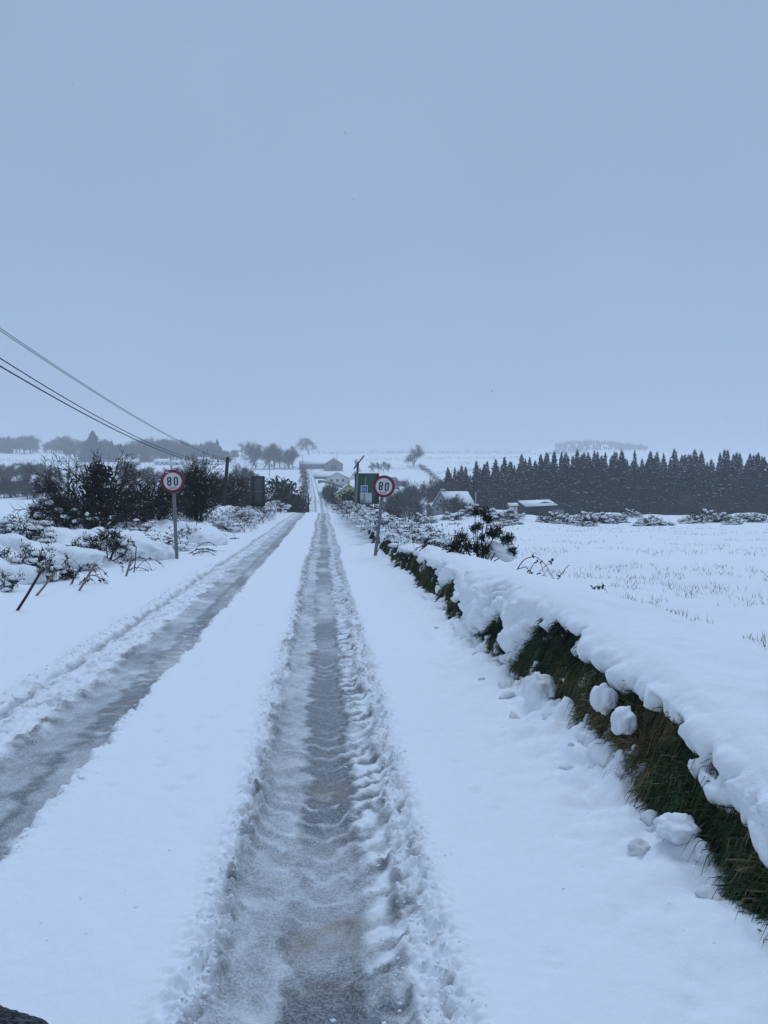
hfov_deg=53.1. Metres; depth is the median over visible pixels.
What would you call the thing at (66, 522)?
gorse bush
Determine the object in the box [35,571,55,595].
wooden stake
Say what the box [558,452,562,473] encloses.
spruce tree
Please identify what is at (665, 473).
spruce tree
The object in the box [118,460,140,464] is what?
farm shed
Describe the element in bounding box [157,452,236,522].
evergreen bush
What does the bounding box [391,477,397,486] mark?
farm shed
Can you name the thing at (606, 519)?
gorse bush
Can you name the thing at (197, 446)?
leafless tree
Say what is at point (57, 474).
leafless tree
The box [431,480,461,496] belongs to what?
leafless tree
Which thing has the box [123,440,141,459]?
leafless tree
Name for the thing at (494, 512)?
gorse bush
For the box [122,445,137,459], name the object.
leafless tree
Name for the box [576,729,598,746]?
snow lump
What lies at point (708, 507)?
leafless bush
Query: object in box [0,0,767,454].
sky
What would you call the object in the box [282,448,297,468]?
leafless tree
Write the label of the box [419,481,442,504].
leafless tree
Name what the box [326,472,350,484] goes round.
bungalow
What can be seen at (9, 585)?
gorse bush
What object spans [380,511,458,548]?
bramble hedge
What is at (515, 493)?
spruce tree
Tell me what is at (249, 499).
leafless shrub
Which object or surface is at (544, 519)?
gorse bush
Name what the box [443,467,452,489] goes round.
spruce tree
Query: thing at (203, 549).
bramble
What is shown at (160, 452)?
leafless tree
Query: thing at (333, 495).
evergreen bush
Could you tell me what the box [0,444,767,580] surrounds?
ground
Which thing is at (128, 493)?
evergreen bush
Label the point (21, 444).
leafless tree
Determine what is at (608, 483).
spruce tree
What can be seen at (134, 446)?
leafless tree
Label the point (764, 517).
gorse bush
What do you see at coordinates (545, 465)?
spruce tree
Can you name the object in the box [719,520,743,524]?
gorse bush
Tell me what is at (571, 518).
gorse bush
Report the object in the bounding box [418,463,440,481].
hedge
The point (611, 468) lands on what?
spruce tree
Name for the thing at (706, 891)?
snow clod
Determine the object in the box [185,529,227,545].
snow mound
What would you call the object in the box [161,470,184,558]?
speed limit sign
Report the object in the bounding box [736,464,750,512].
spruce tree
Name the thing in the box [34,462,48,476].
leafless tree
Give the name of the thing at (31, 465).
leafless tree
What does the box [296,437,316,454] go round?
leafless tree
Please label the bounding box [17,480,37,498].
leafless tree
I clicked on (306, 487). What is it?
hedge
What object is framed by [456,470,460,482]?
spruce tree
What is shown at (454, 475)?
spruce tree
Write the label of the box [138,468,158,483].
leafless tree
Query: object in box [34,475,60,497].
leafless tree
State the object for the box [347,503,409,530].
bramble hedge
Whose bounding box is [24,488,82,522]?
gorse bush
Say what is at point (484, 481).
spruce tree
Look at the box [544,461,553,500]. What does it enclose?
spruce tree
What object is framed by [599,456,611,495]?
spruce tree
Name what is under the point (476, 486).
spruce tree
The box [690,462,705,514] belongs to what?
spruce tree
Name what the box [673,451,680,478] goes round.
spruce tree
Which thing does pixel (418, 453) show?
leafless tree
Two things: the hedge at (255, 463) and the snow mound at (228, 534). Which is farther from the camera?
the hedge at (255, 463)
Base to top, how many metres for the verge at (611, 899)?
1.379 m
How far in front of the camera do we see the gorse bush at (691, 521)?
77.42 m
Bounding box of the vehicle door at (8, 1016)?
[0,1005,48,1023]
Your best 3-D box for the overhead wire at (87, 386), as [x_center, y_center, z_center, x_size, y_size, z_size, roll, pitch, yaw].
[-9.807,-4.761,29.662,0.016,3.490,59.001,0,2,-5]
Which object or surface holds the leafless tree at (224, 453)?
on the ground at (728, 555)
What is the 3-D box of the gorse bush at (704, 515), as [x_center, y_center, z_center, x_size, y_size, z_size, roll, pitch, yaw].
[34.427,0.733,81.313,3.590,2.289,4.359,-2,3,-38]
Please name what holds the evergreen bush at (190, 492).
on the verge at (29, 632)
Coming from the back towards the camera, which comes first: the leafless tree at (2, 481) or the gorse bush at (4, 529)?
the leafless tree at (2, 481)
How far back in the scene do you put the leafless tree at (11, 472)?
281.77 m
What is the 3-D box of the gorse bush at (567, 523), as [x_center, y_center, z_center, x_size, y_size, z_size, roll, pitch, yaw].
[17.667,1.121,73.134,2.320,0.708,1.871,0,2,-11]
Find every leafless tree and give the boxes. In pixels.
[0,436,16,453]
[0,463,20,475]
[0,467,16,478]
[0,474,17,495]
[0,474,20,496]
[0,479,16,497]
[6,461,23,480]
[9,476,25,496]
[13,440,30,451]
[13,460,38,479]
[16,436,36,452]
[17,458,38,477]
[17,474,39,495]
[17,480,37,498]
[26,480,45,497]
[27,436,41,452]
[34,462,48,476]
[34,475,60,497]
[38,478,60,495]
[40,464,61,479]
[41,443,52,451]
[50,438,58,452]
[51,439,77,459]
[51,469,63,482]
[55,435,73,450]
[77,440,85,451]
[101,439,113,449]
[111,463,143,483]
[114,443,125,458]
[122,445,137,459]
[122,462,144,482]
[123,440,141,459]
[131,441,144,457]
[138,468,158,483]
[139,438,153,458]
[144,464,161,482]
[146,446,161,461]
[156,444,166,458]
[157,439,173,459]
[160,439,176,456]
[163,464,183,474]
[164,440,184,460]
[174,447,185,459]
[180,439,193,459]
[190,443,202,449]
[191,448,199,456]
[198,445,215,456]
[203,437,219,452]
[204,449,215,458]
[213,451,221,459]
[221,450,232,460]
[228,463,257,477]
[231,452,239,460]
[237,437,264,468]
[239,469,260,483]
[244,445,267,468]
[261,442,283,468]
[262,445,277,468]
[267,445,285,468]
[274,449,283,467]
[282,444,300,468]
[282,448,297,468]
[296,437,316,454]
[368,462,376,471]
[380,462,387,471]
[392,477,423,509]
[403,454,415,462]
[408,444,426,465]
[416,478,436,505]
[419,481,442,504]
[428,478,448,496]
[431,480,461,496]
[677,488,695,514]
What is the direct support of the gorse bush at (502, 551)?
on the earth bank
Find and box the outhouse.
[425,503,432,516]
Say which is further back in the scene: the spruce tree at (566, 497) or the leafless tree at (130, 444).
the leafless tree at (130, 444)
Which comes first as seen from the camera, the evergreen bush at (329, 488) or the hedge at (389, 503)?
the hedge at (389, 503)
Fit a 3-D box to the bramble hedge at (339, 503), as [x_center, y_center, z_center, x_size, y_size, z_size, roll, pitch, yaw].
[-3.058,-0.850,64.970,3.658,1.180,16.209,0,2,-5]
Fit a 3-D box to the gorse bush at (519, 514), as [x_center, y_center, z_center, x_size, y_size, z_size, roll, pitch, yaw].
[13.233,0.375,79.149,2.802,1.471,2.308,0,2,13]
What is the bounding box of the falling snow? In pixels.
[38,11,767,719]
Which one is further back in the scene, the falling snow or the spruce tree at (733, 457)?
the spruce tree at (733, 457)
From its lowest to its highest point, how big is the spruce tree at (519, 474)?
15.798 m
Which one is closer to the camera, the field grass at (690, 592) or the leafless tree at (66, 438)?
the field grass at (690, 592)
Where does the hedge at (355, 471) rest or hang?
on the ground at (728, 555)
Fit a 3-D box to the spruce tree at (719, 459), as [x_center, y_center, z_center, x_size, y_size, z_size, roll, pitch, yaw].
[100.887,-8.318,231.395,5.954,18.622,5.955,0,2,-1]
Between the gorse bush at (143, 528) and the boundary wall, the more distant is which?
the boundary wall
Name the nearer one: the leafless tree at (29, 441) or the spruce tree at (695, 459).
the spruce tree at (695, 459)
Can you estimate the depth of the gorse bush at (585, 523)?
63.96 m
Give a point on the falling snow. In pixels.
(230, 439)
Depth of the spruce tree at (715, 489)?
214.64 m
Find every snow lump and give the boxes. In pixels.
[523,672,554,705]
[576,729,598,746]
[590,683,618,715]
[610,706,637,734]
[653,812,701,844]
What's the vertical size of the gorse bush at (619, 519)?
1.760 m
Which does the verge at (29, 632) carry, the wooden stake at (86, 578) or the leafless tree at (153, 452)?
the wooden stake at (86, 578)
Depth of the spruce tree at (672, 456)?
227.85 m
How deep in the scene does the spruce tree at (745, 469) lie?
217.89 m
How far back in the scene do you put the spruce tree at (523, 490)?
213.75 m
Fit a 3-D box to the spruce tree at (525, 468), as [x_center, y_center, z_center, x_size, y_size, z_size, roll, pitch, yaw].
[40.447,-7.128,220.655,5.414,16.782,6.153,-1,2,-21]
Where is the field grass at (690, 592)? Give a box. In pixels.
[431,525,767,649]
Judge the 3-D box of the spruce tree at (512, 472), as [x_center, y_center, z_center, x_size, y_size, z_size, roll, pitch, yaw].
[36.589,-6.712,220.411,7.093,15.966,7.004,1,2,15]
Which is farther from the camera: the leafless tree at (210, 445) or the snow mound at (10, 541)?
the leafless tree at (210, 445)
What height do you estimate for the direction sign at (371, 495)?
3.240 m
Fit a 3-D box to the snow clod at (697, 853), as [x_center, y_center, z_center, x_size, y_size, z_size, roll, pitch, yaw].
[1.435,1.548,3.448,0.085,0.076,0.088,0,2,-1]
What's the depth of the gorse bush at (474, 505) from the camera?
82.47 m
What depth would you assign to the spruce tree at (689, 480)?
212.08 m
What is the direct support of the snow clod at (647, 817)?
on the verge at (611, 899)
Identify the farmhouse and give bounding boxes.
[154,458,170,464]
[196,456,210,463]
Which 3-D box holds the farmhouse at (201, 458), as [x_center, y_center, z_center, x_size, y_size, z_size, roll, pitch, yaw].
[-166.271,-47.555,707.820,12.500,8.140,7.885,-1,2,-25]
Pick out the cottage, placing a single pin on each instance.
(443, 493)
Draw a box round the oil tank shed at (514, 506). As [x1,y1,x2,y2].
[506,503,518,511]
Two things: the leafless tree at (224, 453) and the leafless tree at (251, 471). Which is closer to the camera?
the leafless tree at (251, 471)
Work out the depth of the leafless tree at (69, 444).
753.69 m
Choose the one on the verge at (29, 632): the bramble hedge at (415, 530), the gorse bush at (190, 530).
the gorse bush at (190, 530)
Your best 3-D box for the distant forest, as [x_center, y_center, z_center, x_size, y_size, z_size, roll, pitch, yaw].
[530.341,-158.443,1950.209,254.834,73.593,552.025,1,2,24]
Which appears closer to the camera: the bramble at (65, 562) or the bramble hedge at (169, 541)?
the bramble at (65, 562)
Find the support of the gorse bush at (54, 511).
on the verge at (29, 632)
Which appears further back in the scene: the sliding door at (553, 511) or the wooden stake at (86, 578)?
the sliding door at (553, 511)
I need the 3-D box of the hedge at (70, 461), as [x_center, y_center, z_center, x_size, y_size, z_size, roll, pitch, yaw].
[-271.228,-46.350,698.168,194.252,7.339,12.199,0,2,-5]
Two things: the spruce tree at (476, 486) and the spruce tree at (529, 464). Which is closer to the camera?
the spruce tree at (476, 486)
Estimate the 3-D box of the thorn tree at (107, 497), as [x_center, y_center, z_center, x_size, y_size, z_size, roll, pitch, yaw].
[-9.781,-0.419,26.120,5.388,4.108,4.088,-1,3,-33]
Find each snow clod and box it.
[478,648,488,652]
[498,679,511,688]
[499,691,514,698]
[509,711,519,718]
[542,710,552,719]
[559,763,573,770]
[613,749,627,765]
[615,769,629,777]
[627,837,650,855]
[639,809,659,825]
[645,824,655,832]
[693,847,714,865]
[694,884,724,900]
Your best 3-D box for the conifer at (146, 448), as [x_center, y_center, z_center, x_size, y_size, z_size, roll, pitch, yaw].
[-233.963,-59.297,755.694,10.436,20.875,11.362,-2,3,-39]
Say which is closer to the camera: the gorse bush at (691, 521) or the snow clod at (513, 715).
the snow clod at (513, 715)
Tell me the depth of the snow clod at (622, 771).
4.32 m
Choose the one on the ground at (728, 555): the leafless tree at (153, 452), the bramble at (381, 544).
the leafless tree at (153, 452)
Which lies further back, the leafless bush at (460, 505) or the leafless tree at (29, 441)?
the leafless tree at (29, 441)
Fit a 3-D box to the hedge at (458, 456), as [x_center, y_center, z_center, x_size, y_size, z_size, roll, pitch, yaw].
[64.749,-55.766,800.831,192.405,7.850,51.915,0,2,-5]
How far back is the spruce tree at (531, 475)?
223.61 m
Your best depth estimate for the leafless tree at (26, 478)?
212.32 m
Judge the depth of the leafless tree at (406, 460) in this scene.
642.27 m
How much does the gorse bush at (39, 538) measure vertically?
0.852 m
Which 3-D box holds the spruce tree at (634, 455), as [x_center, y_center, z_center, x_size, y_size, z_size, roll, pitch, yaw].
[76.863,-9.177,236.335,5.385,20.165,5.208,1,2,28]
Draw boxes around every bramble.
[39,547,76,576]
[70,557,108,584]
[114,556,161,570]
[188,542,216,554]
[377,535,397,551]
[410,534,461,555]
[517,552,569,578]
[590,585,606,592]
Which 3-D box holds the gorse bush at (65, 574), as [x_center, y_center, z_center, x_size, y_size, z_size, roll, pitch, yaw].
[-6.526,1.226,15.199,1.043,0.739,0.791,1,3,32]
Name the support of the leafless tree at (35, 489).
on the ground at (728, 555)
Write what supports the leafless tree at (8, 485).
on the ground at (728, 555)
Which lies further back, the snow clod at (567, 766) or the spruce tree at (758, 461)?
the spruce tree at (758, 461)
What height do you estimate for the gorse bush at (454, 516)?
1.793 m
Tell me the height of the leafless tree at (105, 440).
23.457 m
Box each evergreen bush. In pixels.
[113,481,154,518]
[117,475,199,521]
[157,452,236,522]
[160,467,218,517]
[316,485,329,502]
[321,482,336,503]
[324,486,340,504]
[385,489,411,516]
[408,497,426,515]
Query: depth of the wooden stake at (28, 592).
11.03 m
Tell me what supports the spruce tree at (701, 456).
on the ground at (728, 555)
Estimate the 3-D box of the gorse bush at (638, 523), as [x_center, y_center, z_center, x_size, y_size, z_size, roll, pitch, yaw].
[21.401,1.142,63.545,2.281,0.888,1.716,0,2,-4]
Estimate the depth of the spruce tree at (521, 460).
233.19 m
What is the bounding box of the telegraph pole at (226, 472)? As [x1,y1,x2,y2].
[221,457,228,506]
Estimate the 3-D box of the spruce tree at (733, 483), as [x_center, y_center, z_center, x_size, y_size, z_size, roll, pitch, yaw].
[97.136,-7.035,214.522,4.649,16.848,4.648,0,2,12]
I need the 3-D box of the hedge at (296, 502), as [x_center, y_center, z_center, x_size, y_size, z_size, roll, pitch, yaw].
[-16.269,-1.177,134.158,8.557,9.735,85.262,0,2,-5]
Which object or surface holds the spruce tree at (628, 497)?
on the ground at (728, 555)
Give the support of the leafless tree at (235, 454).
on the ground at (728, 555)
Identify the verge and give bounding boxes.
[0,505,289,678]
[335,512,767,1023]
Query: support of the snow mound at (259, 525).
on the verge at (29, 632)
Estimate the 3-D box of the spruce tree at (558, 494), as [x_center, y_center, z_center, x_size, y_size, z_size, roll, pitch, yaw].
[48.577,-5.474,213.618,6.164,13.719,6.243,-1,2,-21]
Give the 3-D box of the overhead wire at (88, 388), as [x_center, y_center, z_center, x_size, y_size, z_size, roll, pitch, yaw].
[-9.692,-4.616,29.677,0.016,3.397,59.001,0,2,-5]
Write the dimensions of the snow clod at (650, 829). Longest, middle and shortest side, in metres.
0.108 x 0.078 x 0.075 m
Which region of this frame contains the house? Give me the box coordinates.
[334,480,354,502]
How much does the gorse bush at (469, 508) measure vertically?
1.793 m
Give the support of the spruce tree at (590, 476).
on the ground at (728, 555)
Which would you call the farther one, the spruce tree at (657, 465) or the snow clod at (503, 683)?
the spruce tree at (657, 465)
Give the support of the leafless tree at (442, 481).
on the ground at (728, 555)
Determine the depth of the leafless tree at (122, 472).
282.40 m
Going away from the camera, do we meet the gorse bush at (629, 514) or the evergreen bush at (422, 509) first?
the gorse bush at (629, 514)
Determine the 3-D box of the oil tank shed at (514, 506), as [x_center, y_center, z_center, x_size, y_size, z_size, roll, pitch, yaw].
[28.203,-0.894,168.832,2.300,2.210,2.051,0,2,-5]
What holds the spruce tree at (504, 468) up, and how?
on the ground at (728, 555)
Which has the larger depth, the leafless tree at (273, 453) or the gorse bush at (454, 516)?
the leafless tree at (273, 453)
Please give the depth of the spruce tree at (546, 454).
219.87 m
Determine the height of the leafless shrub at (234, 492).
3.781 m
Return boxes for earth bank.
[343,514,767,945]
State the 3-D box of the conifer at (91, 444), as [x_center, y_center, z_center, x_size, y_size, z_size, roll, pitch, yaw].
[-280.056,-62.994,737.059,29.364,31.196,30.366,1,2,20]
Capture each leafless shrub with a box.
[208,471,235,504]
[216,472,250,506]
[242,495,275,504]
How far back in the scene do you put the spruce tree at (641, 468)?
220.59 m
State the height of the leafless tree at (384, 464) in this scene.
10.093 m
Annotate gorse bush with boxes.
[0,513,58,536]
[0,523,26,536]
[0,538,59,564]
[0,568,24,591]
[19,556,57,581]
[22,524,57,543]
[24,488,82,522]
[33,556,77,579]
[34,481,88,527]
[58,499,105,529]
[58,565,78,576]
[66,514,135,562]
[121,519,155,532]
[177,524,198,537]
[408,513,438,522]
[440,511,464,520]
[446,505,518,561]
[459,505,473,516]
[465,503,484,512]
[487,507,519,521]
[503,509,525,517]
[503,520,524,524]
[535,511,569,522]
[551,512,578,522]
[561,520,576,524]
[573,521,597,526]
[576,510,603,522]
[591,509,626,523]
[609,514,626,521]
[621,508,641,516]
[630,521,657,525]
[637,514,662,523]
[654,521,675,525]
[677,515,700,523]
[685,509,729,522]
[705,512,738,522]
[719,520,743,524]
[734,512,762,521]
[751,513,767,522]
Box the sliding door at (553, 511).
[552,510,563,515]
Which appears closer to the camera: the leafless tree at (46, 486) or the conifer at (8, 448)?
the leafless tree at (46, 486)
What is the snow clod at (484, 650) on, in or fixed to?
on the verge at (611, 899)
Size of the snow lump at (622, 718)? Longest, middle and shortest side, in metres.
0.188 x 0.167 x 0.166 m
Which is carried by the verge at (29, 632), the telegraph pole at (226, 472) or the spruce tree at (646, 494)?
the telegraph pole at (226, 472)
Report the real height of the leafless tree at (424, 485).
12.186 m
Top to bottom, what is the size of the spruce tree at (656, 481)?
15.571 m
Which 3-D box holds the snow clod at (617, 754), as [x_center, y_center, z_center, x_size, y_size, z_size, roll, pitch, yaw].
[1.365,1.408,4.412,0.080,0.090,0.118,6,13,2]
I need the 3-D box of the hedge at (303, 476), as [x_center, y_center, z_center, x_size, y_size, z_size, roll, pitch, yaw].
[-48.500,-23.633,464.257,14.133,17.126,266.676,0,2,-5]
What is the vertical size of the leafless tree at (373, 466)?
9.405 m
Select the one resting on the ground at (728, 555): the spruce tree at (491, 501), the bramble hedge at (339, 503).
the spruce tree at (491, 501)
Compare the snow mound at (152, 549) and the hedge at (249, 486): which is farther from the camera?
the hedge at (249, 486)
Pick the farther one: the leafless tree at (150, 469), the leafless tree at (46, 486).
the leafless tree at (150, 469)
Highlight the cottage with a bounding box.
[431,489,473,515]
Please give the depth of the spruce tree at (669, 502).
212.70 m
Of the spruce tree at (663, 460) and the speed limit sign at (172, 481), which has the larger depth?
the spruce tree at (663, 460)
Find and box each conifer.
[3,436,14,453]
[76,430,107,461]
[106,441,117,461]
[139,448,145,461]
[143,442,150,461]
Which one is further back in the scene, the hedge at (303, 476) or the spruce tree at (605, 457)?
the hedge at (303, 476)
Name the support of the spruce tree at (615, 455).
on the ground at (728, 555)
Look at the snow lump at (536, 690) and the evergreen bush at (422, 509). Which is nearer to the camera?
the snow lump at (536, 690)
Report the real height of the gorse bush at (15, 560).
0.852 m
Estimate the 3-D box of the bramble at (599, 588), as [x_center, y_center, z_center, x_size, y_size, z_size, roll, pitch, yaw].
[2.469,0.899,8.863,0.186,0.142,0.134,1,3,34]
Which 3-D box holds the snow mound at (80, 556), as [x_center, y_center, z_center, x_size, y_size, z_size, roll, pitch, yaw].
[-7.032,1.080,17.322,1.506,0.620,1.277,0,2,-5]
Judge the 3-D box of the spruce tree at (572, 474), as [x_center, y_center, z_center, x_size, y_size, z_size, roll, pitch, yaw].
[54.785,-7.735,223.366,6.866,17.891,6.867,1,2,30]
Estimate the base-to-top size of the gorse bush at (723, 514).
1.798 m
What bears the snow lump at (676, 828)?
on the verge at (611, 899)
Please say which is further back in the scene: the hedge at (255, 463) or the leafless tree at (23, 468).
the hedge at (255, 463)
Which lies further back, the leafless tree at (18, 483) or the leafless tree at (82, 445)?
the leafless tree at (82, 445)
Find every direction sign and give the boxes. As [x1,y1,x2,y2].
[251,476,264,507]
[355,473,378,506]
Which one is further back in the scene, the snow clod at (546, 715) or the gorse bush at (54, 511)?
the gorse bush at (54, 511)
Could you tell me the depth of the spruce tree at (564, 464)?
215.17 m
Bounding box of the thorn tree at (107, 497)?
[8,444,167,528]
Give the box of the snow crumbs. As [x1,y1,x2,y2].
[1,564,714,1023]
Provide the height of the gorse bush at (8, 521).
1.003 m
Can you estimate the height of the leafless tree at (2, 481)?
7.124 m
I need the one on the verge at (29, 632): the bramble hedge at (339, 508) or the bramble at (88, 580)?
the bramble at (88, 580)
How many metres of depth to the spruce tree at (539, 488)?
215.69 m
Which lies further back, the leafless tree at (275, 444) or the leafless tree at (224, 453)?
the leafless tree at (224, 453)
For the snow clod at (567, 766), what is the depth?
4.67 m
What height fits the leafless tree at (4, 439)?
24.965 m
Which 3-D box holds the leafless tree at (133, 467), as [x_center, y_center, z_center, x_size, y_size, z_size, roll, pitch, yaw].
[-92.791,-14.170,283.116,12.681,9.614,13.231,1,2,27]
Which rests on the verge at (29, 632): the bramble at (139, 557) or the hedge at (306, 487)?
the bramble at (139, 557)
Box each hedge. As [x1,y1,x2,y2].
[0,458,186,463]
[145,520,204,551]
[191,461,297,468]
[197,509,257,532]
[222,499,276,522]
[226,473,270,506]
[240,498,290,513]
[265,476,314,512]
[299,464,309,486]
[299,480,310,501]
[312,449,529,454]
[327,494,354,509]
[328,498,370,513]
[329,494,392,519]
[330,489,354,505]
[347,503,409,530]
[349,459,360,479]
[366,456,528,460]
[376,495,431,518]
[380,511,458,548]
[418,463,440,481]
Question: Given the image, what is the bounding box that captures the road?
[0,469,617,1023]
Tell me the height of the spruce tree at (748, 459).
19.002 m
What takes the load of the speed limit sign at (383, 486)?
on the verge at (611, 899)
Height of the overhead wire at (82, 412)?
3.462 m
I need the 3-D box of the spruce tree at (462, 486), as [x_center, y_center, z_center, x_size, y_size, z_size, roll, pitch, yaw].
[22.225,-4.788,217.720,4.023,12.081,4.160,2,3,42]
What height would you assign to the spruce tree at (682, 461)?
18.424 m
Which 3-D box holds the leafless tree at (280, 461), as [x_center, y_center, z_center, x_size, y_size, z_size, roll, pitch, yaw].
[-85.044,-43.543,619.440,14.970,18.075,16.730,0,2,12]
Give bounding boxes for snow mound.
[0,533,30,551]
[3,564,46,584]
[43,546,104,570]
[103,537,174,560]
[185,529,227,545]
[217,531,236,535]
[249,524,264,526]
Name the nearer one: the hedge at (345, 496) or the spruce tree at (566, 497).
the hedge at (345, 496)
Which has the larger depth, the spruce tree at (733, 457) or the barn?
the spruce tree at (733, 457)
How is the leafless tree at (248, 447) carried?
on the ground at (728, 555)
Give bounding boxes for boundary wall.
[318,480,354,487]
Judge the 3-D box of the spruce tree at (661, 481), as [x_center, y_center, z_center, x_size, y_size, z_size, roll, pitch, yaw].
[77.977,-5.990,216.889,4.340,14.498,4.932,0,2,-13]
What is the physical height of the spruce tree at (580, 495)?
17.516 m
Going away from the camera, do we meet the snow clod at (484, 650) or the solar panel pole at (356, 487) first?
the snow clod at (484, 650)
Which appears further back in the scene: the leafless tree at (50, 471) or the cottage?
the leafless tree at (50, 471)
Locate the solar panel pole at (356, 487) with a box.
[353,455,363,505]
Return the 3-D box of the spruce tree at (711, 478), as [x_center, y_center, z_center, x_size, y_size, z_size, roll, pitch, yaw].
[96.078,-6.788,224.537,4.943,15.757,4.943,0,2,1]
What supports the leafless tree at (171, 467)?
on the ground at (728, 555)
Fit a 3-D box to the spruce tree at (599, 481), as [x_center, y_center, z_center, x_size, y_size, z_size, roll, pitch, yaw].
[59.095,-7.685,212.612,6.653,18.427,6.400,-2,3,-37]
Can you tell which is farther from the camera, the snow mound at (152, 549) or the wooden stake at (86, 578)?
the snow mound at (152, 549)
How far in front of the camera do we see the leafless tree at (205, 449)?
773.34 m
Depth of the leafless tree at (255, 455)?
609.93 m
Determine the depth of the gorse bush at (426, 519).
79.41 m
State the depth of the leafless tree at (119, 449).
754.45 m
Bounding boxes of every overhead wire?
[0,328,222,457]
[0,330,226,459]
[0,358,223,461]
[0,365,219,464]
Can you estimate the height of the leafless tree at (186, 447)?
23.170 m
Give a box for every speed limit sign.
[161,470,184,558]
[373,475,394,555]
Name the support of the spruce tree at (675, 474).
on the ground at (728, 555)
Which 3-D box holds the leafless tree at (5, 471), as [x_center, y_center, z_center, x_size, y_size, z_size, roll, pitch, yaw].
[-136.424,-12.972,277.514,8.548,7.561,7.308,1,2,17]
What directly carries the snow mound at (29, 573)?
on the verge at (29, 632)
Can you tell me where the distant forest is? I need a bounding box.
[535,439,647,453]
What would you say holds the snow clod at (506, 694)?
on the verge at (611, 899)
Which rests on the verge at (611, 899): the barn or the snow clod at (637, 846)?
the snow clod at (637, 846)
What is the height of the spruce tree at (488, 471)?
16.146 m
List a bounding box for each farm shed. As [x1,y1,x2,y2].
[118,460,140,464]
[170,460,183,464]
[299,461,327,468]
[314,473,334,479]
[324,457,342,470]
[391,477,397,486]
[397,478,406,485]
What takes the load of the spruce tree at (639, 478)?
on the ground at (728, 555)
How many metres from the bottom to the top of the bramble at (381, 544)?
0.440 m
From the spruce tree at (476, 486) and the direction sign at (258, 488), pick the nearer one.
the direction sign at (258, 488)
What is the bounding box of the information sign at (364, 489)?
[361,477,367,503]
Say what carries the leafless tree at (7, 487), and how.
on the ground at (728, 555)
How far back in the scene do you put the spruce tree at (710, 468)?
230.42 m
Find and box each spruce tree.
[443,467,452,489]
[453,466,459,489]
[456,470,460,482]
[457,474,465,490]
[463,468,471,497]
[470,462,485,508]
[476,464,488,508]
[485,461,490,488]
[485,472,498,508]
[490,459,499,478]
[493,462,499,493]
[493,473,509,509]
[497,457,507,501]
[504,462,514,497]
[505,462,512,501]
[509,471,520,511]
[516,454,523,475]
[517,471,530,510]
[518,462,521,488]
[519,459,532,498]
[526,468,532,499]
[527,457,532,474]
[529,466,534,488]
[530,465,538,499]
[531,454,549,499]
[543,455,549,496]
[544,452,554,484]
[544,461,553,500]
[550,452,558,491]
[550,468,568,513]
[554,452,572,491]
[555,454,572,512]
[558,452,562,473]
[560,467,572,514]
[566,455,595,514]
[569,455,576,486]
[572,449,580,477]
[572,455,579,486]
[580,457,603,512]
[591,451,608,512]
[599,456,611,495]
[603,452,608,467]
[604,467,612,512]
[607,456,614,490]
[608,457,622,512]
[609,450,628,512]
[612,451,617,466]
[617,465,642,512]
[632,450,637,464]
[632,459,641,513]
[637,466,642,492]
[638,458,662,513]
[639,463,644,480]
[644,451,654,469]
[648,462,662,512]
[655,453,659,475]
[657,465,665,514]
[661,453,665,471]
[661,458,676,514]
[663,449,680,495]
[663,462,667,492]
[671,453,679,513]
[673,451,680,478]
[675,454,697,514]
[679,454,685,469]
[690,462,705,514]
[693,455,699,467]
[698,452,707,478]
[699,459,711,506]
[705,459,712,493]
[708,463,715,498]
[710,467,719,504]
[713,450,734,514]
[715,454,720,474]
[729,454,735,470]
[729,458,740,513]
[734,458,741,507]
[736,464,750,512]
[744,463,748,490]
[745,457,757,499]
[746,466,758,512]
[747,453,753,468]
[749,457,767,514]
[754,452,764,496]
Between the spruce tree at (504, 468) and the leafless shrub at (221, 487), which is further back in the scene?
the spruce tree at (504, 468)
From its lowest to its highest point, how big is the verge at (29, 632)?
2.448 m
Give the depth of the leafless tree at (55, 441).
924.58 m
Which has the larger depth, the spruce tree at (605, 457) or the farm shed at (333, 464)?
the farm shed at (333, 464)
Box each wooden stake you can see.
[16,571,41,610]
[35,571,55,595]
[78,563,95,590]
[125,555,132,575]
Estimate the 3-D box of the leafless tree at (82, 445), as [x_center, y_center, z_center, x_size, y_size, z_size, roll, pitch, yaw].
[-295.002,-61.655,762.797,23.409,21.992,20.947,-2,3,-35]
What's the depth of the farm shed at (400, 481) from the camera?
422.79 m
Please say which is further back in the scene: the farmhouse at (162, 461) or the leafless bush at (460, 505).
the farmhouse at (162, 461)
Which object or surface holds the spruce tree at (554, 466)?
on the ground at (728, 555)
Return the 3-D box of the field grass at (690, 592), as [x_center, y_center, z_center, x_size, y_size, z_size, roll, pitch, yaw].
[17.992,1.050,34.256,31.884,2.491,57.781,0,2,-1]
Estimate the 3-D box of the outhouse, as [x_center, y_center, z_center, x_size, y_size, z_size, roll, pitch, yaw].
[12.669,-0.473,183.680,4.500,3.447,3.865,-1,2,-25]
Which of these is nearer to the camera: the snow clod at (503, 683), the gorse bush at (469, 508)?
the snow clod at (503, 683)
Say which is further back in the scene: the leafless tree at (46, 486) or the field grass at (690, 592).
the leafless tree at (46, 486)
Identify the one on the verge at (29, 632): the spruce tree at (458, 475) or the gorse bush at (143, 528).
the gorse bush at (143, 528)
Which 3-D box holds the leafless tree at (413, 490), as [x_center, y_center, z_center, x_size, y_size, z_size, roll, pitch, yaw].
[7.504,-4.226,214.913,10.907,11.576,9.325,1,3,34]
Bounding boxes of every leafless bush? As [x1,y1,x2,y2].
[436,494,471,513]
[699,501,722,513]
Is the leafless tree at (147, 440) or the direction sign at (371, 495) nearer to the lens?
the direction sign at (371, 495)
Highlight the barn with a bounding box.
[518,499,570,515]
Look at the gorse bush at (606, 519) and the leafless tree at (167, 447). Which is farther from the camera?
the leafless tree at (167, 447)

